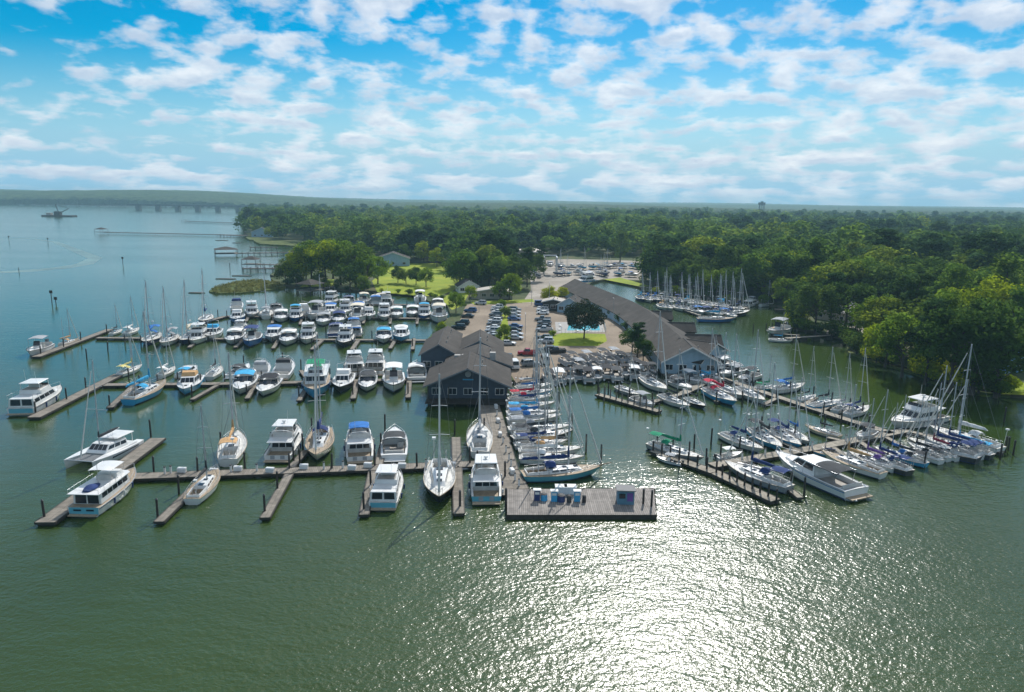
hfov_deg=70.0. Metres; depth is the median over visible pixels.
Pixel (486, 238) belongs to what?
pine tree
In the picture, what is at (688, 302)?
dodger sloop
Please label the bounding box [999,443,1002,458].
mooring piling
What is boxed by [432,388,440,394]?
window
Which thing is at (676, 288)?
shrub
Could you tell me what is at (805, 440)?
open sloop
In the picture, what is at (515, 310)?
parked suv
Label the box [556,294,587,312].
pool house
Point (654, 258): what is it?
broadleaf tree
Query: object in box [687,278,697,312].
dodger sloop
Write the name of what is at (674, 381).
express cruiser
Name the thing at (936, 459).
sloop
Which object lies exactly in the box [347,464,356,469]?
dock box
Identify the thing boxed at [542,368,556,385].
pontoon boat
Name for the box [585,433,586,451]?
mooring piling
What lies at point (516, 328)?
parked car
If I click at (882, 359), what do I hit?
shrub
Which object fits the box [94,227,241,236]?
fishing pier
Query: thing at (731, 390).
open sloop
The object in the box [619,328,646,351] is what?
broadleaf tree
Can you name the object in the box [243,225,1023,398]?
land
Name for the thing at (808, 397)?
open sloop
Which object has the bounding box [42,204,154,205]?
shore
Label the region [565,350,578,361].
pontoon boat
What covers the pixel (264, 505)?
mooring piling
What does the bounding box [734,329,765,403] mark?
open sloop
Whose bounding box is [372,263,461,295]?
lawn
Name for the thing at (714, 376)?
open sloop
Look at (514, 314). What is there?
parked car
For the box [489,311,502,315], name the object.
parked suv
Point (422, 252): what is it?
broadleaf tree
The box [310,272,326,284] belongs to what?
broadleaf tree
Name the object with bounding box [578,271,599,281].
flybridge yacht
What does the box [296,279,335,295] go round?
fishing pier
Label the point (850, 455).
sloop
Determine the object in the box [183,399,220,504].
classic sloop
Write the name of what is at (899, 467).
sloop
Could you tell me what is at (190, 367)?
cabin cruiser
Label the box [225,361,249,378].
express cruiser
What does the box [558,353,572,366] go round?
pontoon boat
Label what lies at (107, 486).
trawler yacht
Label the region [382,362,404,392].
runabout
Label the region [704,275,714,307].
dodger sloop
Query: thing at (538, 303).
parked van
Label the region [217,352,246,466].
sloop
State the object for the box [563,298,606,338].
magnolia tree
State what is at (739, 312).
open sloop
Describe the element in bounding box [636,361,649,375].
pontoon boat
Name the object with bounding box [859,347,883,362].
shrub
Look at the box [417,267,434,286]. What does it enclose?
broadleaf tree
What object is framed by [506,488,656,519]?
fuel dock
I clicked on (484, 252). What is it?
broadleaf tree
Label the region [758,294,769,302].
shrub
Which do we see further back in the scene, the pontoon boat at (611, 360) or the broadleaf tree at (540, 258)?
the broadleaf tree at (540, 258)
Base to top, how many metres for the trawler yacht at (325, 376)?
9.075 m
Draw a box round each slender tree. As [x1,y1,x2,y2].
[610,229,631,261]
[781,247,822,277]
[782,251,813,288]
[798,236,832,266]
[815,254,851,281]
[820,249,853,280]
[824,245,852,258]
[879,260,898,270]
[892,255,908,261]
[893,270,915,300]
[921,288,975,354]
[922,262,981,295]
[958,296,1004,369]
[962,271,988,287]
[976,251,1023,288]
[981,252,1018,269]
[995,284,1023,332]
[1017,277,1023,285]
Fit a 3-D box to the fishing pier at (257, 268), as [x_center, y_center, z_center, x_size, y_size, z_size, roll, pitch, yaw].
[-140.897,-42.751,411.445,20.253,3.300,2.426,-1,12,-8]
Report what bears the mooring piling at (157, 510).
in the water
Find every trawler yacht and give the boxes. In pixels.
[67,460,135,516]
[301,353,331,397]
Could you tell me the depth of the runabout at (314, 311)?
254.87 m
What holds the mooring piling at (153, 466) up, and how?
in the water
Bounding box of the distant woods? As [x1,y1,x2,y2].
[233,202,1023,261]
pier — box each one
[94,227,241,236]
[181,221,234,223]
[214,247,293,256]
[241,256,280,267]
[242,267,275,270]
[250,246,277,248]
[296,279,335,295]
[478,405,528,496]
[770,333,861,341]
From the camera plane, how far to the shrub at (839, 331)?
222.87 m
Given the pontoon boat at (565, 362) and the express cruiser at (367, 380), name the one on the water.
the express cruiser at (367, 380)
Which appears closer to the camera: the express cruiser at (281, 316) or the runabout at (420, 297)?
the express cruiser at (281, 316)
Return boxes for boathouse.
[561,279,730,378]
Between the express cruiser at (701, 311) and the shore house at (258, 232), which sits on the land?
the shore house at (258, 232)
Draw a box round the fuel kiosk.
[615,484,635,504]
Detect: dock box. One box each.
[177,467,186,472]
[233,465,242,470]
[265,467,274,472]
[299,463,308,468]
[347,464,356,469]
[364,462,371,467]
[398,462,405,467]
[509,467,514,474]
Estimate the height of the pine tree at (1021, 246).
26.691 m
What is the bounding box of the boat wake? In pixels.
[0,238,101,272]
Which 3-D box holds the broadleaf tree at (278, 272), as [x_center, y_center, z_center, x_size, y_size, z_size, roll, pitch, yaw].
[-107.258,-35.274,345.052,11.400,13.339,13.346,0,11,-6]
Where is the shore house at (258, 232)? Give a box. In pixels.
[251,227,272,236]
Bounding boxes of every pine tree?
[472,229,501,250]
[492,235,508,255]
[494,236,519,277]
[510,243,520,256]
[519,247,535,286]
[535,241,551,256]
[625,322,646,357]
[642,234,667,260]
[661,252,688,285]
[664,246,687,266]
[694,244,718,285]
[747,238,765,249]
[822,272,846,320]
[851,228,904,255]
[882,272,934,348]
[893,243,910,253]
[893,250,914,258]
[901,297,954,384]
[914,239,950,261]
[920,232,950,261]
[946,234,993,260]
[967,232,1018,270]
[1009,246,1019,254]
[1016,243,1023,255]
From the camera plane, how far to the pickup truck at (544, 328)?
230.15 m
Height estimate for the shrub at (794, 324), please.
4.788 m
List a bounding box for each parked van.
[511,358,519,369]
[534,300,542,305]
[540,353,549,363]
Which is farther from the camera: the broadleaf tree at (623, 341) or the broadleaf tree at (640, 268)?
the broadleaf tree at (640, 268)
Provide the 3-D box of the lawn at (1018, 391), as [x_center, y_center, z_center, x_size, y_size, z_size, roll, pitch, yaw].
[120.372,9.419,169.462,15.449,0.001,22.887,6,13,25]
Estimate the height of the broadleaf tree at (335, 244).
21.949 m
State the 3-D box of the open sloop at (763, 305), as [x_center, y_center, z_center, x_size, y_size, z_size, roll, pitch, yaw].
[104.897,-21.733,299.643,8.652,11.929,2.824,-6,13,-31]
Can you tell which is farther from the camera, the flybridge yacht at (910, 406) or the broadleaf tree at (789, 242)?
the broadleaf tree at (789, 242)
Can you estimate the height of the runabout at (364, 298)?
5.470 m
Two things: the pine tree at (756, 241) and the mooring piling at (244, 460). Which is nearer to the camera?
the mooring piling at (244, 460)
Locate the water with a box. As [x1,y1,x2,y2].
[0,199,1023,691]
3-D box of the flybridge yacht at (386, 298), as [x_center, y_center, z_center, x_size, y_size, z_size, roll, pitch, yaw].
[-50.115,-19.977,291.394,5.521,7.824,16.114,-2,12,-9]
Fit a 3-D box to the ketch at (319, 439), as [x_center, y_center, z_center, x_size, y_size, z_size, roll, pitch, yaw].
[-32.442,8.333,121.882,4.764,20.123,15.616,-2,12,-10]
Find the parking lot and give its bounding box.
[456,297,652,382]
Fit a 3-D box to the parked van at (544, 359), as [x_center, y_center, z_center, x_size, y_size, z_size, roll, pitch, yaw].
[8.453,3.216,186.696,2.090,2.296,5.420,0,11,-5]
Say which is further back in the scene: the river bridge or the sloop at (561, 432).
the river bridge
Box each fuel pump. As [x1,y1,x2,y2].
[533,488,540,500]
[550,489,557,501]
[573,489,581,501]
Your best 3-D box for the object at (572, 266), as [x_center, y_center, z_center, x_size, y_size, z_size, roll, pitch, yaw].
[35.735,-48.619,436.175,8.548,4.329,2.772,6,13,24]
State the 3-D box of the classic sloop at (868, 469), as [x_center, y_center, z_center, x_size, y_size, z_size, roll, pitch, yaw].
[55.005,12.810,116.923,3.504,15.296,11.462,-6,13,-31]
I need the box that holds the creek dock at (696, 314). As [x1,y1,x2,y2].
[639,293,784,315]
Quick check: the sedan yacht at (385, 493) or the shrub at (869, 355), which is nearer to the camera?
the sedan yacht at (385, 493)
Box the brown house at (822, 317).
[817,301,856,322]
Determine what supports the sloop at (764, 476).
on the water
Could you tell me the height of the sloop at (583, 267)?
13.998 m
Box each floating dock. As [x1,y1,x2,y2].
[27,374,121,419]
[31,329,112,358]
[34,438,165,525]
[95,330,425,350]
[102,364,424,409]
[133,437,474,523]
[212,314,447,325]
[356,298,446,308]
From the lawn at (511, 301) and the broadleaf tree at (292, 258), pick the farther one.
the broadleaf tree at (292, 258)
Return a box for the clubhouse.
[418,326,513,406]
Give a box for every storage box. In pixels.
[555,484,567,494]
[564,484,576,494]
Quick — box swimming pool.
[555,322,605,332]
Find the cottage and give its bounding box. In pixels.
[454,278,479,292]
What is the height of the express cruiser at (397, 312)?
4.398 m
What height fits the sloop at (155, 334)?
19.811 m
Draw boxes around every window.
[423,361,430,366]
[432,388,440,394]
[449,388,456,394]
[463,388,472,394]
[481,388,487,394]
[495,388,503,394]
[666,364,672,369]
[679,364,686,369]
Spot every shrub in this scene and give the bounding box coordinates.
[282,278,294,284]
[321,281,331,286]
[498,299,506,305]
[499,306,511,315]
[620,322,627,328]
[671,285,684,293]
[693,289,702,295]
[702,285,714,297]
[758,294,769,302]
[784,311,810,323]
[790,317,805,330]
[794,318,815,333]
[813,322,824,334]
[817,319,846,338]
[830,322,860,341]
[838,332,856,344]
[840,328,857,337]
[843,335,868,353]
[845,332,866,350]
[858,344,869,355]
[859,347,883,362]
[875,351,896,364]
[888,355,899,366]
[907,356,946,380]
[909,353,940,376]
[921,358,950,384]
[947,366,978,390]
[959,369,1006,393]
[987,379,1014,397]
[1002,372,1022,388]
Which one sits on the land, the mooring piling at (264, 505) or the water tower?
the water tower
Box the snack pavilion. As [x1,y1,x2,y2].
[541,296,564,310]
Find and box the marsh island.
[209,280,285,293]
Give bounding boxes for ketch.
[58,311,78,345]
[120,309,165,405]
[305,345,333,460]
[520,362,611,482]
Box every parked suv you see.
[451,323,465,329]
[455,319,469,324]
[464,307,476,311]
[474,300,486,304]
[485,326,497,331]
[486,320,500,325]
[487,317,501,321]
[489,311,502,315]
[491,304,503,307]
[509,308,520,313]
[520,358,538,366]
[536,306,548,310]
[537,319,551,324]
[537,336,553,343]
[541,345,553,352]
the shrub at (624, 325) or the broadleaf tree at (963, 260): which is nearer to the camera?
the shrub at (624, 325)
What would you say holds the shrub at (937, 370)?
on the marsh bank at (852, 353)
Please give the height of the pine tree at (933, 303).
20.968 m
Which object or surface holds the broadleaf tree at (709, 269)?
on the land
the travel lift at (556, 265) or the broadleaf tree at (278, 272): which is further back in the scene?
the travel lift at (556, 265)
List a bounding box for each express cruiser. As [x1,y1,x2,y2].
[224,326,245,344]
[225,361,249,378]
[231,368,258,394]
[256,372,282,395]
[269,303,282,313]
[273,308,288,322]
[279,328,298,345]
[316,311,331,325]
[327,321,344,336]
[331,310,346,322]
[342,295,354,302]
[352,300,365,309]
[358,370,377,391]
[375,326,391,343]
[381,425,407,461]
[390,305,403,317]
[405,304,418,317]
[407,360,426,382]
[431,298,443,308]
[625,271,638,275]
[665,375,691,389]
[692,305,704,314]
[701,305,713,315]
[715,354,733,369]
[719,307,731,316]
[720,362,747,376]
[735,377,751,383]
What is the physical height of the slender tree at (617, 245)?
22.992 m
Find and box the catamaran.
[64,359,143,470]
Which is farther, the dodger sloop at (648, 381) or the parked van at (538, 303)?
the parked van at (538, 303)
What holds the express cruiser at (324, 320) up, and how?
on the water
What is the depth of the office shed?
304.15 m
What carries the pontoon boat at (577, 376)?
on the water
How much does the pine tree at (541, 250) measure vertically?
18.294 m
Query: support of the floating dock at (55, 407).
on the water
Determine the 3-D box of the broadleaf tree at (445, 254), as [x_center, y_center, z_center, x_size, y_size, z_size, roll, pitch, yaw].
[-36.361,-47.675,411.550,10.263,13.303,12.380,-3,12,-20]
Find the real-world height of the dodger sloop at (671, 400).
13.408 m
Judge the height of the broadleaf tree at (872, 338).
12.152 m
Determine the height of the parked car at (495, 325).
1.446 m
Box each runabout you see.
[26,335,54,355]
[242,325,262,346]
[306,300,326,320]
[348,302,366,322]
[357,292,369,305]
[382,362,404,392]
[414,289,426,303]
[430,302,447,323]
[561,367,574,382]
[589,366,602,382]
[599,269,607,275]
[618,363,629,379]
[629,390,654,406]
[645,362,656,376]
[656,452,683,466]
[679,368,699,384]
[713,446,742,460]
[739,366,761,381]
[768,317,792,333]
[856,422,879,438]
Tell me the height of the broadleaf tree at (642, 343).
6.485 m
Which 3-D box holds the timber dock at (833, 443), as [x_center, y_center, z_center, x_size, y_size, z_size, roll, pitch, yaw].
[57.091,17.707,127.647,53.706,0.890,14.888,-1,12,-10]
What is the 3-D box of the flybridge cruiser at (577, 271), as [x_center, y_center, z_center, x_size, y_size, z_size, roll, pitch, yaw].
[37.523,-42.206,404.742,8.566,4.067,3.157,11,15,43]
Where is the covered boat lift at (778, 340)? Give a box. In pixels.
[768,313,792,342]
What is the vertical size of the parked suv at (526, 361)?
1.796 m
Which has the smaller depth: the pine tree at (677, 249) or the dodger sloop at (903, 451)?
the dodger sloop at (903, 451)
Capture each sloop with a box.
[108,305,121,335]
[115,326,141,377]
[122,297,138,335]
[141,280,161,345]
[155,331,175,378]
[159,283,178,346]
[179,276,197,344]
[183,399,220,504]
[198,265,213,324]
[204,323,222,380]
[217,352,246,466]
[259,265,272,318]
[310,333,321,358]
[315,277,322,306]
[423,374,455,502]
[466,330,492,458]
[505,348,559,416]
[506,339,555,409]
[506,341,561,424]
[507,338,550,401]
[507,342,571,434]
[510,324,554,395]
[510,342,572,441]
[513,376,567,449]
[514,329,551,388]
[517,365,583,453]
[518,387,584,464]
[553,250,563,274]
[579,248,586,268]
[614,351,639,395]
[635,272,645,301]
[638,310,667,392]
[643,275,652,302]
[645,388,703,461]
[650,272,660,301]
[656,275,667,310]
[656,346,689,408]
[659,271,668,303]
[664,279,672,310]
[664,280,673,303]
[673,279,684,311]
[674,274,684,304]
[679,276,691,310]
[683,276,692,305]
[683,370,705,408]
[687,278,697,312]
[690,274,699,304]
[692,328,720,386]
[696,271,704,305]
[696,272,735,322]
[699,333,722,381]
[700,332,736,405]
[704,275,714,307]
[711,277,722,315]
[712,274,722,307]
[715,333,743,398]
[717,269,727,309]
[717,373,763,452]
[721,269,749,316]
[724,388,796,493]
[725,271,734,309]
[727,278,736,319]
[734,274,744,309]
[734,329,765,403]
[747,360,782,449]
[754,354,778,390]
[758,283,773,306]
[765,364,801,446]
[770,334,804,393]
[777,377,810,444]
[798,343,815,402]
[805,394,843,438]
[806,343,840,408]
[813,428,842,456]
[821,383,890,479]
[830,350,851,413]
[842,418,871,458]
[843,348,868,417]
[846,397,900,472]
[856,388,916,475]
[872,402,922,459]
[883,395,931,467]
[898,395,947,464]
[906,363,985,463]
[906,396,955,461]
[914,379,964,461]
[923,379,990,459]
[928,341,1009,454]
[935,378,997,459]
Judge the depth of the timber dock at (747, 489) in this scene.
110.66 m
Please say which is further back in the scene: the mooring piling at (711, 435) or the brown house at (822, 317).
the brown house at (822, 317)
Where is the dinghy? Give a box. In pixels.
[736,462,761,469]
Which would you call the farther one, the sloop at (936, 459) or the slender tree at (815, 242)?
the slender tree at (815, 242)
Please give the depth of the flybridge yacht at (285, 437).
120.54 m
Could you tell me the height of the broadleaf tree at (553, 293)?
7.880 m
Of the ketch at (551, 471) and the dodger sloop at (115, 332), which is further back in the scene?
the dodger sloop at (115, 332)
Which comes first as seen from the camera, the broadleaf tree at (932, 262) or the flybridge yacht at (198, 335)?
the flybridge yacht at (198, 335)
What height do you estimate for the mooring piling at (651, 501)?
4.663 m
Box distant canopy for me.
[291,198,1023,216]
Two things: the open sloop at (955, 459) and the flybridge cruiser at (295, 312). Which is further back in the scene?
the flybridge cruiser at (295, 312)
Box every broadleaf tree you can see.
[272,257,294,283]
[281,250,310,282]
[287,269,304,287]
[291,239,321,278]
[303,238,342,279]
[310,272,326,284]
[315,238,347,278]
[316,239,351,284]
[332,241,375,286]
[333,261,365,292]
[352,271,368,291]
[354,253,385,288]
[356,275,371,288]
[366,255,393,283]
[390,266,406,278]
[396,269,409,280]
[397,244,414,257]
[408,266,419,284]
[413,241,429,262]
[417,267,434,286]
[428,248,443,266]
[438,249,454,266]
[441,248,477,280]
[448,262,470,281]
[448,291,466,312]
[462,251,482,280]
[464,262,490,284]
[465,285,477,297]
[475,244,508,283]
[483,255,517,281]
[488,249,518,277]
[489,280,508,297]
[493,266,523,287]
[495,324,510,336]
[501,254,537,282]
[501,272,522,299]
[522,253,547,280]
[540,285,559,298]
[557,287,568,297]
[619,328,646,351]
[632,239,694,285]
[632,339,655,360]
[634,260,646,279]
[638,262,660,286]
[651,267,676,288]
[662,262,691,285]
[672,250,715,289]
[680,235,725,254]
[683,263,713,288]
[696,265,726,287]
[701,269,727,295]
[709,243,752,290]
[715,264,751,297]
[733,250,794,294]
[739,247,788,266]
[748,236,803,253]
[753,247,771,287]
[754,251,797,282]
[758,249,832,283]
[759,268,790,301]
[771,276,796,306]
[782,280,824,325]
[788,266,844,293]
[793,282,846,334]
[797,265,826,286]
[798,263,820,283]
[814,281,878,323]
[815,259,877,284]
[815,280,850,293]
[826,240,867,257]
[838,255,888,284]
[845,294,902,326]
[846,262,932,297]
[853,296,915,331]
[856,275,883,294]
[858,244,916,262]
[862,322,904,367]
[871,312,936,377]
[873,273,925,306]
[878,294,969,344]
[892,268,926,283]
[894,318,931,348]
[896,254,946,272]
[911,306,999,392]
[921,249,966,263]
[924,282,964,295]
[926,263,994,281]
[926,299,1023,395]
[928,264,986,287]
[934,285,1002,311]
[946,255,984,268]
[948,248,990,263]
[950,314,1023,398]
[967,250,1023,269]
[970,274,1021,301]
[1001,283,1023,311]
[1012,255,1023,280]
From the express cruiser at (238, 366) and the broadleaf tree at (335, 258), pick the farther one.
the broadleaf tree at (335, 258)
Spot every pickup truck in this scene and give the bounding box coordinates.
[517,348,534,355]
[534,315,550,320]
[535,325,552,331]
[547,346,566,353]
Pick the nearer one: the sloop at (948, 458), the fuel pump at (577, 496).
the fuel pump at (577, 496)
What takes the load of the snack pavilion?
on the parking lot
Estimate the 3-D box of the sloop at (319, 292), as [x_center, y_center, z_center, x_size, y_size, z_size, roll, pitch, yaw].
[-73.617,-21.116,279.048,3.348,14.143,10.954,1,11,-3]
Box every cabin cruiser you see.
[174,363,196,378]
[264,324,283,341]
[324,302,337,315]
[369,294,381,305]
[392,324,409,340]
[547,261,553,266]
[775,446,872,500]
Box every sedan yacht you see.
[6,372,61,415]
[368,459,404,510]
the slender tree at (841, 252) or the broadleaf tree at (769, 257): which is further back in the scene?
the broadleaf tree at (769, 257)
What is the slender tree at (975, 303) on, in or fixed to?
on the land
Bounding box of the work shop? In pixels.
[515,248,545,262]
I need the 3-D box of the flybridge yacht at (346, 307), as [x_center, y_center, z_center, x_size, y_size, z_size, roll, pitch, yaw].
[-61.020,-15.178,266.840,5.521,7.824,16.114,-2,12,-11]
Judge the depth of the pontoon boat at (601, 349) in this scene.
191.37 m
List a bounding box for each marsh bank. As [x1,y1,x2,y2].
[245,236,296,246]
[846,344,1009,397]
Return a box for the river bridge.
[127,204,247,211]
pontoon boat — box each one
[516,377,532,384]
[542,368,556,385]
[552,367,566,384]
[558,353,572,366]
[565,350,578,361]
[572,357,587,370]
[572,364,586,381]
[577,353,591,364]
[581,350,593,359]
[581,366,595,383]
[587,357,601,370]
[589,352,604,363]
[596,347,611,358]
[600,364,614,380]
[602,352,617,365]
[607,346,622,358]
[609,365,623,382]
[614,351,629,362]
[623,352,636,363]
[627,357,643,370]
[627,364,641,379]
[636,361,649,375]
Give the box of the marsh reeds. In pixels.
[210,278,286,292]
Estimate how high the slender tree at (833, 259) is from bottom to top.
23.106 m
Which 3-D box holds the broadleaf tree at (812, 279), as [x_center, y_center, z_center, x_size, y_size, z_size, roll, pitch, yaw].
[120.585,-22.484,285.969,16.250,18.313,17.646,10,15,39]
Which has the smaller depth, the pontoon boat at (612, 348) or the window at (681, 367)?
the window at (681, 367)
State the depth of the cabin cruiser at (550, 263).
400.75 m
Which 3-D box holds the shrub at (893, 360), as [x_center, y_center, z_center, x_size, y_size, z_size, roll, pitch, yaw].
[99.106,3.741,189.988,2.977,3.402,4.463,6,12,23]
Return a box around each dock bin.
[540,492,547,500]
[557,493,564,502]
[567,495,571,502]
[582,495,585,502]
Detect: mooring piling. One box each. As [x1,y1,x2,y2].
[40,499,45,516]
[148,419,151,436]
[152,456,154,471]
[155,498,158,517]
[177,475,179,493]
[243,452,245,468]
[263,494,265,510]
[276,471,278,488]
[288,453,289,468]
[298,448,300,464]
[301,433,303,449]
[331,453,332,468]
[362,491,364,508]
[369,469,371,485]
[373,449,375,465]
[384,414,385,430]
[454,419,455,434]
[459,490,460,505]
[469,447,470,462]
[504,461,505,475]
[505,488,506,507]
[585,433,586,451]
[642,489,644,503]
[650,490,653,506]
[710,428,712,443]
[775,488,778,503]
[803,476,806,495]
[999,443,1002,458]
[1003,407,1006,421]
[1012,440,1015,454]
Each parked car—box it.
[461,313,474,317]
[485,324,499,328]
[503,340,515,345]
[507,316,520,320]
[508,312,520,316]
[508,323,522,327]
[509,326,521,331]
[510,330,523,335]
[510,334,523,339]
[536,310,548,314]
[537,323,551,327]
[537,334,552,338]
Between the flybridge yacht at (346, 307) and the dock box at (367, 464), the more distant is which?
the flybridge yacht at (346, 307)
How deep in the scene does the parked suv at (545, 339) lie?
211.78 m
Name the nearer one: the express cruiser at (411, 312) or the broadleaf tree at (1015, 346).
the broadleaf tree at (1015, 346)
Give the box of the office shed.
[471,286,513,298]
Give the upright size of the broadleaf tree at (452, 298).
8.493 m
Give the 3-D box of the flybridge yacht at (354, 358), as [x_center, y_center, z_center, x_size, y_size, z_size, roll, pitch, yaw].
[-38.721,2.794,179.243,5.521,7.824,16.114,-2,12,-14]
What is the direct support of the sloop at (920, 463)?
on the water
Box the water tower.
[758,201,765,209]
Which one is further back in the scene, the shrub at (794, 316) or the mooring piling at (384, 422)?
the shrub at (794, 316)
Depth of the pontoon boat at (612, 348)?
192.57 m
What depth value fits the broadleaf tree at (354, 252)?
332.12 m
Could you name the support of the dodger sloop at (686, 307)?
on the water
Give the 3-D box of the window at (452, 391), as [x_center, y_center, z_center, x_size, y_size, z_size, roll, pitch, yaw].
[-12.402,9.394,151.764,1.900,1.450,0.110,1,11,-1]
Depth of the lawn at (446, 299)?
300.90 m
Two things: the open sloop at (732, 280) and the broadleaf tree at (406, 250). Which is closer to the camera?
the open sloop at (732, 280)
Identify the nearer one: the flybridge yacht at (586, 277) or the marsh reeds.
the marsh reeds
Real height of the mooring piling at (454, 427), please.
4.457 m
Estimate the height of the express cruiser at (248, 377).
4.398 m
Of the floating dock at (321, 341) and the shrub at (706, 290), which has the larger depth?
the shrub at (706, 290)
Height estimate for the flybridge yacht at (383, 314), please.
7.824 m
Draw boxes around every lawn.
[301,279,333,286]
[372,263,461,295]
[443,292,467,309]
[471,299,533,304]
[501,306,508,339]
[553,333,606,345]
[604,278,647,286]
[1002,383,1023,394]
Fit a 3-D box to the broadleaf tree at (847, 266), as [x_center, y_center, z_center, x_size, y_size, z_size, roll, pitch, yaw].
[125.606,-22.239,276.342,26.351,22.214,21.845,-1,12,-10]
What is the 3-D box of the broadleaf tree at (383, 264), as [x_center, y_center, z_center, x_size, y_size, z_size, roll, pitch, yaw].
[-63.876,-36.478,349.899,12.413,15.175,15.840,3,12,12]
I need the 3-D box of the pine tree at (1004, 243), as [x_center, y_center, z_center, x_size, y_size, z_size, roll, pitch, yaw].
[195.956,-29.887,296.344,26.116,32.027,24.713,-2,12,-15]
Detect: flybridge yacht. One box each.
[188,321,206,344]
[233,319,248,331]
[244,300,259,316]
[263,411,303,462]
[298,316,317,343]
[323,287,339,304]
[335,323,354,346]
[338,298,352,314]
[343,350,364,376]
[365,348,386,375]
[376,302,391,320]
[380,286,392,305]
[468,445,503,504]
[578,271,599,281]
[890,388,950,428]
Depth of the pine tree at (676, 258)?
346.38 m
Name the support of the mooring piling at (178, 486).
in the water
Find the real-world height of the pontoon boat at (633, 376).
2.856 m
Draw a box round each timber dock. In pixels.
[595,393,685,414]
[648,449,803,504]
[678,378,894,433]
[708,428,1004,469]
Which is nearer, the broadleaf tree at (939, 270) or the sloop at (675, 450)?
the sloop at (675, 450)
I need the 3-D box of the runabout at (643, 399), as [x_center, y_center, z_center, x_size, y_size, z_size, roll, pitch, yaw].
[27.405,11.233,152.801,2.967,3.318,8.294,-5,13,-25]
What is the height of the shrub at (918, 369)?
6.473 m
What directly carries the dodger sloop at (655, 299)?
on the water
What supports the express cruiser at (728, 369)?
on the water
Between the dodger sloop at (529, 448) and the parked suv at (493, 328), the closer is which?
the dodger sloop at (529, 448)
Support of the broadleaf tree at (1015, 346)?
on the land
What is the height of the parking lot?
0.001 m
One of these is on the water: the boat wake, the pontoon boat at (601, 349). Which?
the boat wake
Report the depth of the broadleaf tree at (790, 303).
246.81 m
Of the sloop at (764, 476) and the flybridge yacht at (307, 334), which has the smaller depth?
the sloop at (764, 476)
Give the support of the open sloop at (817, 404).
on the water
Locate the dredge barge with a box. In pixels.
[41,204,76,216]
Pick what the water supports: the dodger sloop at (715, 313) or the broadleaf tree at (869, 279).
the dodger sloop at (715, 313)
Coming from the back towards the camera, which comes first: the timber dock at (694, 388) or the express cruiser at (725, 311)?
the express cruiser at (725, 311)
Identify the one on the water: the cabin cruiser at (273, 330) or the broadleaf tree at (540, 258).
the cabin cruiser at (273, 330)
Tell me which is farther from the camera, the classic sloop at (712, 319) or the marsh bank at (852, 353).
the classic sloop at (712, 319)
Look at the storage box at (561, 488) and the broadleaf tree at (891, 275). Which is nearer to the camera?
the storage box at (561, 488)
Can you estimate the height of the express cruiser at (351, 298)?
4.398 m
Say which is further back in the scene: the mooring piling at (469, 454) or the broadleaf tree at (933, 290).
the broadleaf tree at (933, 290)
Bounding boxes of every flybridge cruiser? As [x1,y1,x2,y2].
[288,304,303,321]
[343,421,375,463]
[346,317,362,336]
[417,302,430,317]
[573,269,585,272]
[742,296,758,306]
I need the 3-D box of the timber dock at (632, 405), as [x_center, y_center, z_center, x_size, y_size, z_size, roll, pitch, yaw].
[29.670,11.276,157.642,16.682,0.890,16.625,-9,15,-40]
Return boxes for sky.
[0,0,1023,207]
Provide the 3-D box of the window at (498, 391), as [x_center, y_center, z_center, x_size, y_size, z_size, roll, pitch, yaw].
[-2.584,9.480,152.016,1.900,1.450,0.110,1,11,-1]
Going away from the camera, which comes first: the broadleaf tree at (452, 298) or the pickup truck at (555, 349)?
the pickup truck at (555, 349)
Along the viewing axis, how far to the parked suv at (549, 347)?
199.34 m
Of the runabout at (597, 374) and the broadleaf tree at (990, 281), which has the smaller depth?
the runabout at (597, 374)
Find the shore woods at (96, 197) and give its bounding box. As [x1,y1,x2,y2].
[0,189,409,207]
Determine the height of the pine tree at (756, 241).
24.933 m
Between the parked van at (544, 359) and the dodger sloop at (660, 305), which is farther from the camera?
the dodger sloop at (660, 305)
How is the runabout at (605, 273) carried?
on the boat cradle
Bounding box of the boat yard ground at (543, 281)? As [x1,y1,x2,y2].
[523,259,647,302]
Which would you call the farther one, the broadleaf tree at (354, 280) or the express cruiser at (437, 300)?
the broadleaf tree at (354, 280)
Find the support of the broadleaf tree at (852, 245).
on the land
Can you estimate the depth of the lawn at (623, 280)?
376.30 m
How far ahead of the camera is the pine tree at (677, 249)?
348.25 m
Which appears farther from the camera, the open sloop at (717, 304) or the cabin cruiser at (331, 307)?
the open sloop at (717, 304)
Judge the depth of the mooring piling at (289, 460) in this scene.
112.82 m
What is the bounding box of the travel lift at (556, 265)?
[543,255,557,275]
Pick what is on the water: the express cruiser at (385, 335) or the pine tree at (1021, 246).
the express cruiser at (385, 335)
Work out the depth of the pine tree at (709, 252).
349.42 m
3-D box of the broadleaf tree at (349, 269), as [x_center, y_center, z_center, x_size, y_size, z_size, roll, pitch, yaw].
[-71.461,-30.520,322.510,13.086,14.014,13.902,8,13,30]
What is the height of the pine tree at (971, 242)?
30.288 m

